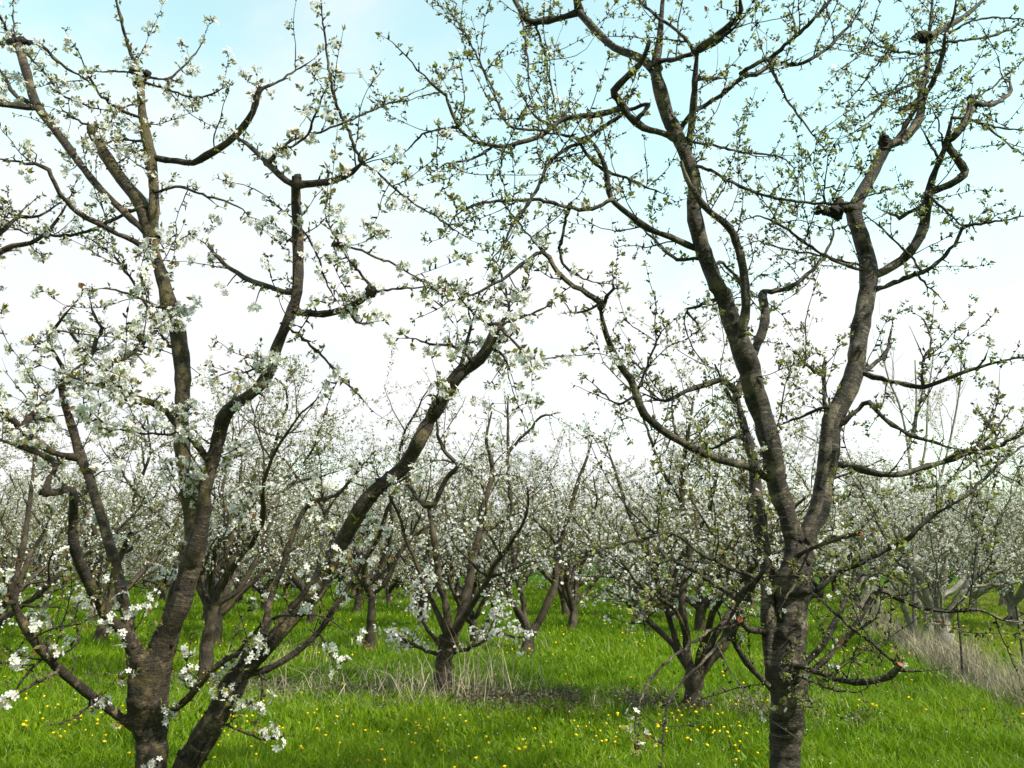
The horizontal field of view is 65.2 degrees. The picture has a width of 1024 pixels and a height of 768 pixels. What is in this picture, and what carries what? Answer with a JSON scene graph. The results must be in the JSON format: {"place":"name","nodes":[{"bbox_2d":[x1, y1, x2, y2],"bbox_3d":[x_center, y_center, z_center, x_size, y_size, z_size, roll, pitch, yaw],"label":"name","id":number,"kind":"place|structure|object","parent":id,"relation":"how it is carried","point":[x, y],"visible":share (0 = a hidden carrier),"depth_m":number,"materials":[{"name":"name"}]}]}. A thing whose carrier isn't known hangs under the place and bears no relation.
{"place":"outdoors","nodes":[
{"label":"outdoors","id":0,"kind":"place"},
{"bbox_2d":[0,561,1023,767],"bbox_3d":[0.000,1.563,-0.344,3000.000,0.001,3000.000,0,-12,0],"label":"ground","id":1,"kind":"structure","parent":0,"point":[539,578],"depth_m":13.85,"materials":[{"name":"green plant"}]},
{"bbox_2d":[0,470,21,539],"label":"cherry tree","id":2,"kind":"object","parent":1,"relation":"on","point":[11,499],"visible":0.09,"depth_m":33.72,"materials":[{"name":"white plant"}]},
{"bbox_2d":[0,492,30,560],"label":"cherry tree","id":3,"kind":"object","parent":1,"relation":"on","point":[11,522],"visible":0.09,"depth_m":29.34,"materials":[{"name":"white plant"}]},
{"bbox_2d":[0,448,40,511],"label":"cherry tree","id":4,"kind":"object","parent":1,"relation":"on","point":[10,457],"visible":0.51,"depth_m":25.23,"materials":[{"name":"white plant"}]},
{"bbox_2d":[0,473,66,608],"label":"cherry tree","id":5,"kind":"object","parent":1,"relation":"on","point":[14,525],"visible":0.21,"depth_m":26.97,"materials":[{"name":"white plant"}]},
{"bbox_2d":[8,496,71,592],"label":"cherry tree","id":6,"kind":"object","parent":1,"relation":"on","point":[37,532],"visible":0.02,"depth_m":37.98,"materials":[{"name":"white plant"}]},
{"bbox_2d":[0,497,93,599],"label":"cherry tree","id":7,"kind":"object","parent":1,"relation":"on","point":[39,585],"visible":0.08,"depth_m":32.54,"materials":[{"name":"white plant"}]},
{"bbox_2d":[0,172,96,444],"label":"cherry tree","id":8,"kind":"object","parent":1,"relation":"on","point":[7,225],"visible":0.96,"depth_m":5.47,"materials":[{"name":"white plant"}]},
{"bbox_2d":[0,475,115,611],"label":"cherry tree","id":9,"kind":"object","parent":1,"relation":"on","point":[2,514],"visible":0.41,"depth_m":22.70,"materials":[{"name":"white plant"}]},
{"bbox_2d":[0,445,150,595],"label":"cherry tree","id":10,"kind":"object","parent":1,"relation":"on","point":[59,542],"visible":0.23,"depth_m":18.53,"materials":[{"name":"white plant"}]},
{"bbox_2d":[0,426,171,634],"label":"cherry tree","id":11,"kind":"object","parent":1,"relation":"on","point":[5,616],"visible":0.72,"depth_m":11.87,"materials":[{"name":"white plant"}]},
{"bbox_2d":[29,528,147,577],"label":"cherry tree","id":12,"kind":"object","parent":1,"relation":"on","point":[126,564],"visible":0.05,"depth_m":42.56,"materials":[{"name":"white plant"}]},
{"bbox_2d":[0,479,177,596],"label":"cherry tree","id":13,"kind":"object","parent":1,"relation":"on","point":[145,576],"visible":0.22,"depth_m":26.73,"materials":[{"name":"white plant"}]},
{"bbox_2d":[35,482,150,559],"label":"cherry tree","id":14,"kind":"object","parent":1,"relation":"on","point":[60,508],"visible":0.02,"depth_m":36.47,"materials":[{"name":"white plant"}]},
{"bbox_2d":[71,481,133,579],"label":"cherry tree","id":15,"kind":"object","parent":1,"relation":"on","point":[93,554],"visible":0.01,"depth_m":32.73,"materials":[{"name":"white plant"}]},
{"bbox_2d":[0,450,217,619],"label":"cherry tree","id":16,"kind":"object","parent":1,"relation":"on","point":[106,564],"visible":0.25,"depth_m":21.52,"materials":[{"name":"white plant"}]},
{"bbox_2d":[0,375,236,643],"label":"cherry tree","id":17,"kind":"object","parent":1,"relation":"on","point":[109,594],"visible":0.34,"depth_m":15.64,"materials":[{"name":"white plant"}]},
{"bbox_2d":[114,523,153,584],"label":"cherry tree","id":18,"kind":"object","parent":1,"relation":"on","point":[132,559],"visible":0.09,"depth_m":51.99,"materials":[{"name":"white plant"}]},
{"bbox_2d":[111,516,165,589],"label":"cherry tree","id":19,"kind":"object","parent":1,"relation":"on","point":[150,577],"visible":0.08,"depth_m":40.99,"materials":[{"name":"white plant"}]},
{"bbox_2d":[121,533,169,587],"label":"cherry tree","id":20,"kind":"object","parent":1,"relation":"on","point":[141,567],"visible":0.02,"depth_m":46.78,"materials":[{"name":"white plant"}]},
{"bbox_2d":[110,491,217,595],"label":"cherry tree","id":21,"kind":"object","parent":1,"relation":"on","point":[147,558],"visible":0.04,"depth_m":35.94,"materials":[{"name":"white plant"}]},
{"bbox_2d":[103,491,243,600],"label":"cherry tree","id":22,"kind":"object","parent":1,"relation":"on","point":[163,593],"visible":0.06,"depth_m":31.08,"materials":[{"name":"white plant"}]},
{"bbox_2d":[120,482,229,573],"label":"cherry tree","id":23,"kind":"object","parent":1,"relation":"on","point":[140,510],"visible":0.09,"depth_m":25.53,"materials":[{"name":"white plant"}]},
{"bbox_2d":[130,455,312,622],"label":"cherry tree","id":24,"kind":"object","parent":1,"relation":"on","point":[239,577],"visible":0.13,"depth_m":21.09,"materials":[{"name":"white plant"}]},
{"bbox_2d":[88,353,381,646],"bbox_3d":[-5.098,2.499,15.829,5.156,5.374,5.742,-4,-13,17],"label":"cherry tree","id":25,"kind":"object","parent":1,"relation":"on","point":[224,609],"visible":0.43,"depth_m":15.46,"materials":[{"name":"white plant"}]},
{"bbox_2d":[140,346,347,681],"bbox_3d":[-3.697,1.823,10.575,2.163,4.382,4.025,7,-14,-27],"label":"cherry tree","id":26,"kind":"object","parent":1,"relation":"on","point":[216,600],"visible":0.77,"depth_m":10.94,"materials":[{"name":"white plant"}]},
{"bbox_2d":[158,467,352,609],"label":"cherry tree","id":27,"kind":"object","parent":1,"relation":"on","point":[260,592],"visible":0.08,"depth_m":25.34,"materials":[{"name":"white plant"}]},
{"bbox_2d":[205,493,330,602],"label":"cherry tree","id":28,"kind":"object","parent":1,"relation":"on","point":[241,598],"visible":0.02,"depth_m":30.23,"materials":[{"name":"white plant"}]},
{"bbox_2d":[245,501,293,592],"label":"cherry tree","id":29,"kind":"object","parent":1,"relation":"on","point":[250,552],"visible":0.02,"depth_m":39.85,"materials":[{"name":"white plant"}]},
{"bbox_2d":[247,458,352,604],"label":"cherry tree","id":30,"kind":"object","parent":1,"relation":"on","point":[308,559],"visible":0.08,"depth_m":29.67,"materials":[{"name":"white plant"}]},
{"bbox_2d":[270,497,346,596],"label":"cherry tree","id":31,"kind":"object","parent":1,"relation":"on","point":[285,587],"visible":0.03,"depth_m":34.98,"materials":[{"name":"white plant"}]},
{"bbox_2d":[238,446,383,625],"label":"cherry tree","id":32,"kind":"object","parent":1,"relation":"on","point":[298,583],"visible":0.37,"depth_m":20.52,"materials":[{"name":"white plant"}]},
{"bbox_2d":[0,0,629,767],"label":"cherry tree","id":33,"kind":"object","parent":1,"relation":"on","point":[146,718],"visible":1,"depth_m":4.39,"materials":[{"name":"white plant"}]},
{"bbox_2d":[256,429,409,612],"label":"cherry tree","id":34,"kind":"object","parent":1,"relation":"on","point":[358,605],"visible":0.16,"depth_m":24.28,"materials":[{"name":"white plant"}]},
{"bbox_2d":[319,502,380,589],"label":"cherry tree","id":35,"kind":"object","parent":1,"relation":"on","point":[340,583],"visible":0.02,"depth_m":43.69,"materials":[{"name":"white plant"}]},
{"bbox_2d":[313,480,394,596],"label":"cherry tree","id":36,"kind":"object","parent":1,"relation":"on","point":[353,590],"visible":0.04,"depth_m":34.23,"materials":[{"name":"white plant"}]},
{"bbox_2d":[326,510,409,591],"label":"cherry tree","id":37,"kind":"object","parent":1,"relation":"on","point":[383,572],"visible":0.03,"depth_m":38.59,"materials":[{"name":"white plant"}]},
{"bbox_2d":[241,344,498,651],"bbox_3d":[-2.506,2.146,14.804,4.146,5.566,4.428,-2,-13,8],"label":"cherry tree","id":38,"kind":"object","parent":1,"relation":"on","point":[370,637],"visible":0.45,"depth_m":14.34,"materials":[{"name":"white plant"}]},
{"bbox_2d":[324,477,440,604],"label":"cherry tree","id":39,"kind":"object","parent":1,"relation":"on","point":[391,588],"visible":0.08,"depth_m":28.99,"materials":[{"name":"white plant"}]},
{"bbox_2d":[369,533,421,588],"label":"cherry tree","id":40,"kind":"object","parent":1,"relation":"on","point":[398,586],"depth_m":42.52,"materials":[{"name":"white plant"}]},
{"bbox_2d":[381,517,451,594],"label":"cherry tree","id":41,"kind":"object","parent":1,"relation":"on","point":[434,591],"visible":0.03,"depth_m":37.57,"materials":[{"name":"white plant"}]},
{"bbox_2d":[395,473,453,592],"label":"cherry tree","id":42,"kind":"object","parent":1,"relation":"on","point":[422,545],"visible":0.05,"depth_m":33.34,"materials":[{"name":"white plant"}]},
{"bbox_2d":[360,428,505,625],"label":"cherry tree","id":43,"kind":"object","parent":1,"relation":"on","point":[399,578],"visible":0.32,"depth_m":19.01,"materials":[{"name":"white plant"}]},
{"bbox_2d":[324,378,577,697],"bbox_3d":[-0.519,1.946,9.897,2.995,3.988,2.706,-4,-13,18],"label":"cherry tree","id":44,"kind":"object","parent":1,"relation":"on","point":[445,643],"visible":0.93,"depth_m":9.62,"materials":[{"name":"white plant"}]},
{"bbox_2d":[409,467,528,605],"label":"cherry tree","id":45,"kind":"object","parent":1,"relation":"on","point":[475,587],"visible":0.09,"depth_m":28.80,"materials":[{"name":"white plant"}]},
{"bbox_2d":[395,433,550,613],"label":"cherry tree","id":46,"kind":"object","parent":1,"relation":"on","point":[459,588],"visible":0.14,"depth_m":24.10,"materials":[{"name":"white plant"}]},
{"bbox_2d":[396,444,568,644],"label":"cherry tree","id":47,"kind":"object","parent":1,"relation":"on","point":[472,618],"visible":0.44,"depth_m":15.21,"materials":[{"name":"white plant"}]},
{"bbox_2d":[464,495,508,599],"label":"cherry tree","id":48,"kind":"object","parent":1,"relation":"on","point":[489,522],"visible":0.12,"depth_m":32.43,"materials":[{"name":"white plant"}]},
{"bbox_2d":[453,481,548,594],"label":"cherry tree","id":49,"kind":"object","parent":1,"relation":"on","point":[500,589],"visible":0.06,"depth_m":37.22,"materials":[{"name":"white plant"}]},
{"bbox_2d":[487,500,517,588],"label":"cherry tree","id":50,"kind":"object","parent":1,"relation":"on","point":[501,542],"visible":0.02,"depth_m":41.40,"materials":[{"name":"white plant"}]},
{"bbox_2d":[3,600,1021,654],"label":"distant dandelions","id":51,"kind":"object","parent":1,"relation":"on","point":[489,642],"visible":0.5,"depth_m":15.30,"materials":[{"name":"yellow plant"}]},
{"bbox_2d":[19,606,1006,718],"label":"dead stalks","id":52,"kind":"object","parent":1,"relation":"on","point":[435,694],"visible":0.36,"depth_m":9.39,"materials":[{"name":"beige plant"}]},
{"bbox_2d":[487,506,539,588],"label":"cherry tree","id":53,"kind":"object","parent":1,"relation":"on","point":[519,559],"visible":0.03,"depth_m":46.17,"materials":[{"name":"white plant"}]},
{"bbox_2d":[4,662,1023,736],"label":"weed bed","id":54,"kind":"object","parent":1,"relation":"on","point":[548,693],"visible":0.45,"depth_m":8.85,"materials":[{"name":"green plant"}]},
{"bbox_2d":[410,381,623,654],"bbox_3d":[0.351,2.425,14.731,3.196,4.989,3.890,-11,-16,40],"label":"cherry tree","id":55,"kind":"object","parent":1,"relation":"on","point":[521,615],"visible":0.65,"depth_m":14.38,"materials":[{"name":"white plant"}]},
{"bbox_2d":[518,534,541,583],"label":"cherry tree","id":56,"kind":"object","parent":1,"relation":"on","point":[528,572],"visible":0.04,"depth_m":54.40,"materials":[{"name":"plant"}]},
{"bbox_2d":[506,527,555,584],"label":"cherry tree","id":57,"kind":"object","parent":1,"relation":"on","point":[530,572],"visible":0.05,"depth_m":50.05,"materials":[{"name":"white plant"}]},
{"bbox_2d":[53,680,1014,767],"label":"dandelions","id":58,"kind":"object","parent":1,"relation":"on","point":[580,726],"visible":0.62,"depth_m":7.33,"materials":[{"name":"yellow plant"}]},
{"bbox_2d":[531,506,576,581],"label":"cherry tree","id":59,"kind":"object","parent":1,"relation":"on","point":[543,554],"visible":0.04,"depth_m":36.43,"materials":[{"name":"white plant"}]},
{"bbox_2d":[515,504,615,552],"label":"cherry tree","id":60,"kind":"object","parent":1,"relation":"on","point":[583,517],"visible":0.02,"depth_m":39.80,"materials":[{"name":"white plant"}]},
{"bbox_2d":[475,451,657,629],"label":"cherry tree","id":61,"kind":"object","parent":1,"relation":"on","point":[572,602],"visible":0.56,"depth_m":18.66,"materials":[{"name":"white plant"}]},
{"bbox_2d":[523,496,620,579],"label":"cherry tree","id":62,"kind":"object","parent":1,"relation":"on","point":[574,532],"visible":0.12,"depth_m":31.79,"materials":[{"name":"white plant"}]},
{"bbox_2d":[529,501,615,602],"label":"cherry tree","id":63,"kind":"object","parent":1,"relation":"on","point":[585,570],"visible":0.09,"depth_m":27.68,"materials":[{"name":"white plant"}]},
{"bbox_2d":[517,455,671,617],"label":"cherry tree","id":64,"kind":"object","parent":1,"relation":"on","point":[564,608],"visible":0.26,"depth_m":23.22,"materials":[{"name":"white plant"}]},
{"bbox_2d":[594,501,641,587],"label":"cherry tree","id":65,"kind":"object","parent":1,"relation":"on","point":[621,547],"visible":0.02,"depth_m":44.07,"materials":[{"name":"white plant"}]},
{"bbox_2d":[602,500,652,592],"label":"cherry tree","id":66,"kind":"object","parent":1,"relation":"on","point":[622,531],"visible":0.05,"depth_m":40.96,"materials":[{"name":"white plant"}]},
{"bbox_2d":[575,502,689,597],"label":"cherry tree","id":67,"kind":"object","parent":1,"relation":"on","point":[626,549],"visible":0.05,"depth_m":31.17,"materials":[{"name":"white plant"}]},
{"bbox_2d":[604,498,677,595],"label":"cherry tree","id":68,"kind":"object","parent":1,"relation":"on","point":[636,587],"visible":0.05,"depth_m":35.89,"materials":[{"name":"white plant"}]},
{"bbox_2d":[574,471,721,607],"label":"cherry tree","id":69,"kind":"object","parent":1,"relation":"on","point":[626,545],"visible":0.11,"depth_m":27.03,"materials":[{"name":"white plant"}]},
{"bbox_2d":[637,511,710,587],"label":"cherry tree","id":70,"kind":"object","parent":1,"relation":"on","point":[666,567],"visible":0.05,"depth_m":43.39,"materials":[{"name":"white plant"}]},
{"bbox_2d":[645,494,718,577],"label":"cherry tree","id":71,"kind":"object","parent":1,"relation":"on","point":[672,566],"visible":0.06,"depth_m":39.46,"materials":[{"name":"white plant"}]},
{"bbox_2d":[613,440,766,619],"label":"cherry tree","id":72,"kind":"object","parent":1,"relation":"on","point":[648,520],"visible":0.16,"depth_m":22.45,"materials":[{"name":"white plant"}]},
{"bbox_2d":[363,0,1023,767],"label":"cherry tree","id":73,"kind":"object","parent":1,"relation":"on","point":[789,592],"visible":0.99,"depth_m":4.91,"materials":[{"name":"grey plant"}]},
{"bbox_2d":[660,472,742,600],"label":"cherry tree","id":74,"kind":"object","parent":1,"relation":"on","point":[708,543],"visible":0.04,"depth_m":30.58,"materials":[{"name":"white plant"}]},
{"bbox_2d":[666,475,740,586],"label":"cherry tree","id":75,"kind":"object","parent":1,"relation":"on","point":[717,576],"visible":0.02,"depth_m":35.14,"materials":[{"name":"white plant"}]},
{"bbox_2d":[534,281,908,711],"bbox_3d":[2.040,1.624,9.150,3.548,4.158,6.772,0,-12,0],"label":"cherry tree","id":76,"kind":"object","parent":1,"relation":"on","point":[693,683],"visible":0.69,"depth_m":8.65,"materials":[{"name":"white plant"}]},
{"bbox_2d":[572,434,870,633],"bbox_3d":[4.500,3.448,18.341,6.518,4.636,3.276,-9,-15,36],"label":"cherry tree","id":77,"kind":"object","parent":1,"relation":"on","point":[702,606],"visible":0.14,"depth_m":17.78,"materials":[{"name":"white plant"}]},
{"bbox_2d":[664,464,780,608],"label":"cherry tree","id":78,"kind":"object","parent":1,"relation":"on","point":[752,602],"visible":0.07,"depth_m":26.36,"materials":[{"name":"white plant"}]},
{"bbox_2d":[689,451,892,567],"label":"cherry tree","id":79,"kind":"object","parent":1,"relation":"on","point":[844,513],"visible":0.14,"depth_m":21.33,"materials":[{"name":"white plant"}]},
{"bbox_2d":[736,486,881,603],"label":"cherry tree","id":80,"kind":"object","parent":1,"relation":"on","point":[820,593],"visible":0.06,"depth_m":29.23,"materials":[{"name":"white plant"}]},
{"bbox_2d":[796,489,869,577],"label":"cherry tree","id":81,"kind":"object","parent":1,"relation":"on","point":[831,546],"visible":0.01,"depth_m":41.65,"materials":[{"name":"white plant"}]},
{"bbox_2d":[812,519,861,592],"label":"cherry tree","id":82,"kind":"object","parent":1,"relation":"on","point":[835,580],"visible":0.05,"depth_m":37.82,"materials":[{"name":"white plant"}]},
{"bbox_2d":[845,500,884,589],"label":"cherry tree","id":83,"kind":"object","parent":1,"relation":"on","point":[875,576],"visible":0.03,"depth_m":41.35,"materials":[{"name":"white plant"}]},
{"bbox_2d":[801,462,949,593],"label":"cherry tree","id":84,"kind":"object","parent":1,"relation":"on","point":[865,586],"visible":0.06,"depth_m":33.07,"materials":[{"name":"white plant"}]},
{"bbox_2d":[791,477,961,606],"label":"cherry tree","id":85,"kind":"object","parent":1,"relation":"on","point":[862,581],"visible":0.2,"depth_m":25.28,"materials":[{"name":"white plant"}]},
{"bbox_2d":[778,406,1016,633],"bbox_3d":[9.070,3.227,18.748,6.934,5.214,5.566,7,-14,-30],"label":"cherry tree","id":86,"kind":"object","parent":1,"relation":"on","point":[957,586],"visible":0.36,"depth_m":18.00,"materials":[{"name":"white plant"}]},
{"bbox_2d":[833,450,967,604],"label":"cherry tree","id":87,"kind":"object","parent":1,"relation":"on","point":[900,572],"visible":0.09,"depth_m":29.56,"materials":[{"name":"white plant"}]},
{"bbox_2d":[857,484,961,595],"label":"cherry tree","id":88,"kind":"object","parent":1,"relation":"on","point":[906,587],"visible":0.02,"depth_m":37.65,"materials":[{"name":"white plant"}]},
{"bbox_2d":[809,428,1010,643],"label":"cherry tree","id":89,"kind":"object","parent":1,"relation":"on","point":[903,607],"visible":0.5,"depth_m":15.38,"materials":[{"name":"white plant"}]},
{"bbox_2d":[872,297,973,628],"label":"bare sapling","id":90,"kind":"object","parent":1,"relation":"on","point":[913,599],"visible":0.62,"depth_m":16.93,"materials":[{"name":"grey plant"}]},
{"bbox_2d":[857,483,989,576],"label":"cherry tree","id":91,"kind":"object","parent":1,"relation":"on","point":[945,522],"visible":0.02,"depth_m":39.09,"materials":[{"name":"white plant"}]},
{"bbox_2d":[845,475,1023,613],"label":"cherry tree","id":92,"kind":"object","parent":1,"relation":"on","point":[975,596],"visible":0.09,"depth_m":24.62,"materials":[{"name":"white plant"}]},
{"bbox_2d":[854,361,1023,649],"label":"cherry tree","id":93,"kind":"object","parent":1,"relation":"on","point":[935,599],"visible":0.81,"depth_m":14.69,"materials":[{"name":"white plant"}]},
{"bbox_2d":[910,478,1005,599],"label":"cherry tree","id":94,"kind":"object","parent":1,"relation":"on","point":[950,581],"visible":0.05,"depth_m":32.74,"materials":[{"name":"white plant"}]},
{"bbox_2d":[956,607,963,677],"bbox_3d":[5.977,3.531,10.662,0.078,1.083,0.029,4,-13,-19],"label":"stake","id":95,"kind":"object","parent":1,"relation":"on","point":[961,655],"visible":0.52,"depth_m":10.66,"materials":[{"name":"brown wood"}]},
{"bbox_2d":[926,489,1002,595],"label":"cherry tree","id":96,"kind":"object","parent":1,"relation":"on","point":[949,533],"visible":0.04,"depth_m":37.60,"materials":[{"name":"white plant"}]},
{"bbox_2d":[923,476,1023,606],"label":"cherry tree","id":97,"kind":"object","parent":1,"relation":"on","point":[1002,601],"visible":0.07,"depth_m":27.97,"materials":[{"name":"white plant"}]},
{"bbox_2d":[943,413,1023,626],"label":"cherry tree","id":98,"kind":"object","parent":1,"relation":"on","point":[1011,599],"visible":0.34,"depth_m":19.83,"materials":[{"name":"white plant"}]},
{"bbox_2d":[957,483,1023,555],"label":"cherry tree","id":99,"kind":"object","parent":1,"relation":"on","point":[994,517],"visible":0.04,"depth_m":31.73,"materials":[{"name":"white plant"}]},
{"bbox_2d":[982,412,1023,545],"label":"cherry tree","id":100,"kind":"object","parent":1,"relation":"on","point":[1011,506],"visible":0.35,"depth_m":19.76,"materials":[{"name":"white plant"}]},
{"bbox_2d":[1015,606,1023,669],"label":"stake","id":101,"kind":"object","parent":1,"relation":"on","point":[1021,645],"visible":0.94,"depth_m":10.20,"materials":[{"name":"brown wood"}]},
{"bbox_2d":[0,0,1023,560],"label":"sky","id":102,"kind":"structure","parent":0,"point":[255,31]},
{"bbox_2d":[846,583,1023,711],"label":"dry grass","id":103,"kind":"structure","parent":0,"point":[975,661],"depth_m":11.46,"materials":[{"name":"beige plant"}]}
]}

